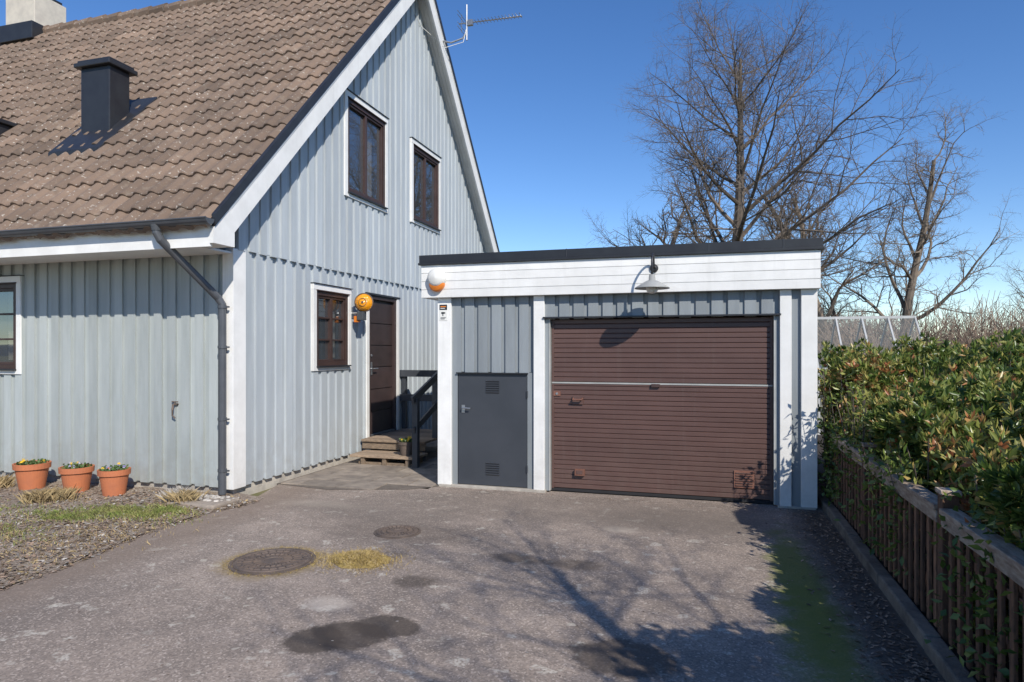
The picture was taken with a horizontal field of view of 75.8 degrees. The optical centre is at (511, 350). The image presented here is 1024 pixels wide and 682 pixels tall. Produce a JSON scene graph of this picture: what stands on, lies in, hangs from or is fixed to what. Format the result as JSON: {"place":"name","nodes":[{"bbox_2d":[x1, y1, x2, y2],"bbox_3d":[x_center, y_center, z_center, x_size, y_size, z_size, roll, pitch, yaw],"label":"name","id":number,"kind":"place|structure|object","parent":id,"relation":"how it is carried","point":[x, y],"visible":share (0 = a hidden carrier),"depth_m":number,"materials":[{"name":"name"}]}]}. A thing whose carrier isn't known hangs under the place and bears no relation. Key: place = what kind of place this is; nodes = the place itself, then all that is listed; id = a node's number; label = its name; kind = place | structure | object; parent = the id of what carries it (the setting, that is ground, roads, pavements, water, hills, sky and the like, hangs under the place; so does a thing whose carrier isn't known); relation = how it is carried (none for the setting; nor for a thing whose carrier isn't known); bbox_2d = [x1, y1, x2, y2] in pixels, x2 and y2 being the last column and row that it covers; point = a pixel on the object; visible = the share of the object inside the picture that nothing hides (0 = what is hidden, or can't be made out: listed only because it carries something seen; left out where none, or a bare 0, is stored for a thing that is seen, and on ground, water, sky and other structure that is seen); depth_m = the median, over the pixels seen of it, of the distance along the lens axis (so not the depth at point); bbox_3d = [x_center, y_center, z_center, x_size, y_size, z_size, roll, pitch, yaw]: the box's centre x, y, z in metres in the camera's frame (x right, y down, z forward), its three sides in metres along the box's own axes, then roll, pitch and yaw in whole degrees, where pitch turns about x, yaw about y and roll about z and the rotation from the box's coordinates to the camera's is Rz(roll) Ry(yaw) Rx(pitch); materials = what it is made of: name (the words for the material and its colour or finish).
{"place":"outdoors","nodes":[
{"label":"outdoors","id":0,"kind":"place"},
{"bbox_2d":[0,118,17,134],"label":"roof hatch","id":1,"kind":"object","parent":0,"point":[5,125],"visible":0.11,"depth_m":9.56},
{"bbox_2d":[0,0,390,240],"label":"roof tiles front","id":2,"kind":"object","parent":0,"point":[232,86],"visible":0.9,"depth_m":8.90,"materials":[{"name":"brown tile"}]},
{"bbox_2d":[48,56,156,155],"bbox_3d":[-5.502,-3.192,8.882,0.860,1.356,0.920,0,0,17],"label":"roof vent box","id":3,"kind":"object","parent":2,"relation":"on","point":[106,102],"visible":0.88,"depth_m":8.75,"materials":[{"name":"black metal"}]},
{"bbox_2d":[43,0,225,32],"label":"ridge tiles","id":4,"kind":"object","parent":2,"relation":"on","point":[148,10],"visible":0.43,"depth_m":12.95,"materials":[{"name":"concrete"}]},
{"bbox_2d":[0,399,825,588],"bbox_3d":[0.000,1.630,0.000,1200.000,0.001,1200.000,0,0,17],"label":"ground","id":5,"kind":"structure","parent":0,"point":[262,492],"depth_m":7.38,"materials":[{"name":"green plant"}]},
{"bbox_2d":[0,449,386,494],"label":"foundation","id":6,"kind":"object","parent":5,"relation":"on","point":[260,485],"visible":0.06,"depth_m":7.76,"materials":[{"name":"concrete"}]},
{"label":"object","id":7,"kind":"object","parent":6,"relation":"on","visible":0},
{"bbox_2d":[0,0,65,44],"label":"chimney","id":8,"kind":"object","parent":7,"relation":"on","point":[27,19],"visible":0.62,"depth_m":13.55,"materials":[{"name":"paint"}]},
{"bbox_2d":[0,248,225,486],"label":"front siding","id":9,"kind":"object","parent":7,"relation":"attached to","point":[119,356],"visible":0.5,"depth_m":7.54,"materials":[{"name":"blue paint"}]},
{"bbox_2d":[0,275,23,373],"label":"window front","id":10,"kind":"structure","parent":9,"relation":"attached to","point":[10,324],"depth_m":8.02,"materials":[{"name":"white paint"}]},
{"bbox_2d":[171,401,178,418],"bbox_3d":[-3.734,0.660,7.288,0.080,0.193,0.074,0,0,-32],"label":"wall tap","id":11,"kind":"object","parent":9,"relation":"attached to","point":[172,408],"depth_m":7.26,"materials":[{"name":"metal"}]},
{"bbox_2d":[222,248,245,489],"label":"corner boards","id":12,"kind":"object","parent":9,"relation":"attached to","point":[234,279],"visible":0.78,"depth_m":7.11,"materials":[{"name":"white paint"}]},
{"bbox_2d":[0,0,499,264],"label":"roof trim","id":13,"kind":"structure","parent":7,"relation":"on","point":[236,206],"depth_m":7.56,"materials":[{"name":"white wood"}]},
{"bbox_2d":[0,216,213,236],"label":"gutter","id":14,"kind":"object","parent":13,"relation":"on","point":[197,220],"visible":1,"depth_m":6.65,"materials":[{"name":"grey metal"}]},
{"bbox_2d":[150,224,229,494],"bbox_3d":[-3.313,0.147,6.782,0.137,2.785,0.783,0,0,41],"label":"downpipe","id":15,"kind":"object","parent":13,"relation":"attached to","point":[196,276],"visible":1,"depth_m":7.01,"materials":[{"name":"grey metal"}]},
{"bbox_2d":[246,250,437,484],"bbox_3d":[-1.742,0.168,11.403,0.047,2.656,8.620,0,0,17],"label":"gable siding","id":16,"kind":"object","parent":7,"relation":"attached to","point":[299,413],"visible":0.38,"depth_m":8.34,"materials":[{"name":"blue paint"}]},
{"bbox_2d":[310,282,351,370],"bbox_3d":[-2.729,-0.305,9.047,0.700,1.150,0.960,0,0,17],"label":"window","id":17,"kind":"structure","parent":16,"relation":"attached to","point":[330,327],"depth_m":8.95,"materials":[{"name":"brown paint"}]},
{"bbox_2d":[351,293,373,321],"bbox_3d":[-2.154,-0.608,9.380,0.373,0.415,0.206,0,0,17],"label":"amber beacon lamp","id":18,"kind":"object","parent":16,"relation":"attached to","point":[363,302],"visible":1,"depth_m":9.32,"materials":[{"name":"orange"}]},
{"bbox_2d":[365,292,399,437],"bbox_3d":[-2.085,0.225,10.368,0.180,2.190,1.120,0,0,17],"label":"entrance door","id":19,"kind":"structure","parent":16,"relation":"in","point":[382,365],"depth_m":10.42,"materials":[{"name":"brown wood"}]},
{"bbox_2d":[235,0,484,288],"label":"gable siding","id":20,"kind":"object","parent":7,"relation":"attached to","point":[305,210],"visible":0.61,"depth_m":10.29,"materials":[{"name":"blue paint"}]},
{"bbox_2d":[344,88,388,212],"bbox_3d":[-2.459,-2.920,9.900,0.730,1.500,1.310,0,0,17],"label":"window upper gable","id":21,"kind":"structure","parent":20,"relation":"attached to","point":[365,153],"depth_m":9.79,"materials":[{"name":"white paint"}]},
{"bbox_2d":[410,137,441,233],"bbox_3d":[-1.845,-2.925,11.961,0.730,1.450,1.310,0,0,17],"label":"window upper gable","id":22,"kind":"structure","parent":20,"relation":"attached to","point":[425,186],"depth_m":11.86,"materials":[{"name":"brown paint"}]},
{"bbox_2d":[411,4,521,47],"bbox_3d":[-0.921,-5.933,11.835,2.138,0.835,0.910,0,0,-18],"label":"tv antenna","id":23,"kind":"object","parent":20,"relation":"attached to","point":[469,22],"visible":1,"depth_m":12.03,"materials":[{"name":"metal"}]},
{"bbox_2d":[418,238,823,509],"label":"flat roof garage","id":24,"kind":"structure","parent":5,"relation":"on","point":[588,370],"depth_m":7.17,"materials":[{"name":"white paint"}]},
{"bbox_2d":[427,268,446,291],"bbox_3d":[-0.882,-0.820,7.647,0.224,0.273,0.098,0,0,17],"label":"alarm siren","id":25,"kind":"object","parent":24,"relation":"attached to","point":[436,278],"visible":1,"depth_m":7.62,"materials":[{"name":"white plastic"}]},
{"bbox_2d":[439,304,446,320],"bbox_3d":[-0.808,-0.445,7.739,0.100,0.190,0.006,0,0,17],"label":"alarm notice sign","id":26,"kind":"object","parent":24,"relation":"attached to","point":[442,312],"visible":1,"depth_m":7.74,"materials":[{"name":"white plastic"}]},
{"bbox_2d":[456,372,527,487],"bbox_3d":[-0.232,0.913,7.606,0.870,1.313,0.094,0,0,17],"label":"store door","id":27,"kind":"structure","parent":24,"relation":"in","point":[492,407],"depth_m":7.61,"materials":[{"name":"grey paint"}]},
{"bbox_2d":[635,253,669,293],"bbox_3d":[1.446,-0.796,6.776,0.355,0.432,0.437,0,0,17],"label":"gooseneck wall lamp","id":28,"kind":"object","parent":24,"relation":"attached to","point":[652,285],"visible":1,"depth_m":6.70,"materials":[{"name":"white metal"}]},
{"bbox_2d":[543,313,780,504],"bbox_3d":[1.561,0.600,7.110,2.490,2.000,0.180,0,0,17],"label":"garage door","id":29,"kind":"structure","parent":24,"relation":"in","point":[665,406],"depth_m":7.12,"materials":[{"name":"brown metal"}]},
{"bbox_2d":[628,186,706,245],"bbox_3d":[6.388,-2.667,27.190,3.818,8.650,4.147,0,0,17],"label":"pollarded tree","id":30,"kind":"object","parent":5,"relation":"on","point":[664,224],"visible":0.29,"depth_m":27.09,"materials":[{"name":"brown plant"}]},
{"bbox_2d":[580,0,961,313],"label":"bare tree","id":31,"kind":"object","parent":5,"relation":"on","point":[739,231],"visible":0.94,"depth_m":20.51,"materials":[{"name":"brown plant"}]},
{"bbox_2d":[713,152,910,344],"bbox_3d":[10.282,-2.820,22.618,6.630,8.911,4.203,0,0,17],"label":"bare tree","id":32,"kind":"object","parent":5,"relation":"on","point":[829,310],"visible":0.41,"depth_m":22.46,"materials":[{"name":"brown plant"}]},
{"bbox_2d":[749,146,898,347],"bbox_3d":[11.386,-3.171,24.277,5.084,9.574,6.461,0,0,-36],"label":"bare tree","id":33,"kind":"object","parent":5,"relation":"on","point":[797,216],"visible":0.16,"depth_m":24.12,"materials":[{"name":"brown plant"}]},
{"bbox_2d":[817,316,924,434],"bbox_3d":[6.625,0.468,12.947,2.330,2.266,2.245,0,0,17],"label":"greenhouse","id":34,"kind":"object","parent":5,"relation":"on","point":[887,318],"visible":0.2,"depth_m":12.78,"materials":[{"name":"metal"}]},
{"bbox_2d":[817,485,976,681],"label":"kerb","id":35,"kind":"structure","parent":5,"relation":"on","point":[937,651],"depth_m":3.96,"materials":[{"name":"concrete"}]},
{"bbox_2d":[817,420,1022,681],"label":"planting strip","id":36,"kind":"object","parent":5,"relation":"on","point":[820,467],"depth_m":4.25,"materials":[{"name":"soil"}]},
{"bbox_2d":[817,327,1023,678],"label":"evergreen hedge","id":37,"kind":"object","parent":36,"relation":"on","point":[952,418],"visible":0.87,"depth_m":4.64,"materials":[{"name":"green plant"}]},
{"bbox_2d":[827,422,1023,681],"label":"wooden fence","id":38,"kind":"object","parent":36,"relation":"on","point":[1008,559],"visible":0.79,"depth_m":3.52,"materials":[{"name":"brown wood"}]},
{"bbox_2d":[817,255,1023,350],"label":"distant woodland","id":39,"kind":"object","parent":5,"relation":"on","point":[1017,272],"visible":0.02,"depth_m":63.13,"materials":[{"name":"brown plant"}]},
{"bbox_2d":[817,289,1023,399],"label":"bare shrubs","id":40,"kind":"object","parent":5,"relation":"on","point":[961,338],"visible":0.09,"depth_m":17.59,"materials":[{"name":"brown plant"}]},
{"bbox_2d":[819,93,1023,344],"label":"bare tree","id":41,"kind":"object","parent":5,"relation":"on","point":[915,272],"visible":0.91,"depth_m":20.57,"materials":[{"name":"brown plant"}]},
{"bbox_2d":[0,484,945,681],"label":"driveway","id":42,"kind":"structure","parent":0,"point":[368,623],"depth_m":4.21,"materials":[{"name":"grey asphalt"}]},
{"bbox_2d":[0,478,262,587],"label":"garden bed","id":43,"kind":"object","parent":42,"relation":"on","point":[243,497],"visible":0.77,"depth_m":5.89,"materials":[{"name":"grey gravel"}]},
{"bbox_2d":[12,458,51,489],"bbox_3d":[-5.467,1.400,7.494,0.367,0.341,0.367,0,0,17],"label":"terracotta flower pot","id":44,"kind":"object","parent":43,"relation":"on","point":[32,474],"visible":1,"depth_m":7.39,"materials":[{"name":"orange ceramic"}]},
{"bbox_2d":[58,462,94,492],"bbox_3d":[-4.834,1.405,7.306,0.343,0.329,0.343,0,0,17],"label":"terracotta flower pot","id":45,"kind":"object","parent":43,"relation":"on","point":[78,474],"visible":0.97,"depth_m":7.21,"materials":[{"name":"orange ceramic"}]},
{"bbox_2d":[0,501,212,547],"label":"grass patch","id":46,"kind":"object","parent":43,"relation":"on","point":[117,510],"visible":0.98,"depth_m":6.22,"materials":[{"name":"green plant"}]},
{"bbox_2d":[97,462,130,496],"bbox_3d":[-4.327,1.403,7.154,0.322,0.333,0.322,0,0,17],"label":"terracotta flower pot","id":47,"kind":"object","parent":43,"relation":"on","point":[113,480],"visible":1,"depth_m":7.06,"materials":[{"name":"orange ceramic"}]},
{"bbox_2d":[0,473,245,581],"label":"dry tussocks","id":48,"kind":"object","parent":43,"relation":"on","point":[182,494],"visible":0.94,"depth_m":6.71,"materials":[{"name":"beige plant"}]},
{"bbox_2d":[167,497,238,509],"bbox_3d":[-3.196,1.573,6.817,0.580,0.055,0.400,0,0,17],"label":"splash slab","id":49,"kind":"object","parent":43,"relation":"on","point":[211,505],"depth_m":6.68,"materials":[{"name":"grey concrete"}]},
{"bbox_2d":[195,493,234,506],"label":"pale pebbles","id":50,"kind":"object","parent":43,"relation":"on","point":[207,496],"visible":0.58,"depth_m":6.86,"materials":[{"name":"stone"}]},
{"bbox_2d":[228,548,315,575],"bbox_3d":[-1.811,1.598,4.985,0.626,0.024,0.626,0,0,17],"label":"manhole cover","id":51,"kind":"object","parent":42,"relation":"on","point":[271,561],"visible":1,"depth_m":4.94,"materials":[{"name":"metal"}]},
{"bbox_2d":[218,544,430,578],"bbox_3d":[-1.386,1.569,4.991,1.640,0.063,0.768,0,0,0],"label":"dry moss clump","id":52,"kind":"object","parent":42,"relation":"on","point":[360,558],"visible":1,"depth_m":4.94,"materials":[{"name":"yellow plant"}]},
{"bbox_2d":[277,440,438,489],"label":"paving slabs","id":53,"kind":"structure","parent":42,"relation":"on","point":[353,474],"depth_m":8.26,"materials":[{"name":"grey concrete"}]},
{"bbox_2d":[350,370,437,467],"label":"entrance steps","id":54,"kind":"structure","parent":53,"relation":"on","point":[421,439],"depth_m":9.51,"materials":[{"name":"brown wood"}]},
{"bbox_2d":[398,436,411,455],"bbox_3d":[-1.462,1.321,9.097,0.224,0.257,0.224,0,0,17],"label":"brown flower pot","id":55,"kind":"object","parent":54,"relation":"on","point":[405,445],"visible":0.93,"depth_m":9.02,"materials":[{"name":"ceramic"}]},
{"bbox_2d":[374,525,420,538],"bbox_3d":[-1.008,1.598,5.789,0.410,0.024,0.410,0,0,17],"label":"manhole cover","id":56,"kind":"object","parent":42,"relation":"on","point":[396,531],"visible":1,"depth_m":5.76,"materials":[{"name":"metal"}]},
{"bbox_2d":[0,481,942,681],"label":"gravel","id":57,"kind":"structure","parent":42,"relation":"on","point":[924,661],"depth_m":5.29,"materials":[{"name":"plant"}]},
{"bbox_2d":[0,0,1023,339],"label":"sky","id":58,"kind":"structure","parent":0,"point":[538,90],"materials":[{"name":"blue"}]}
]}

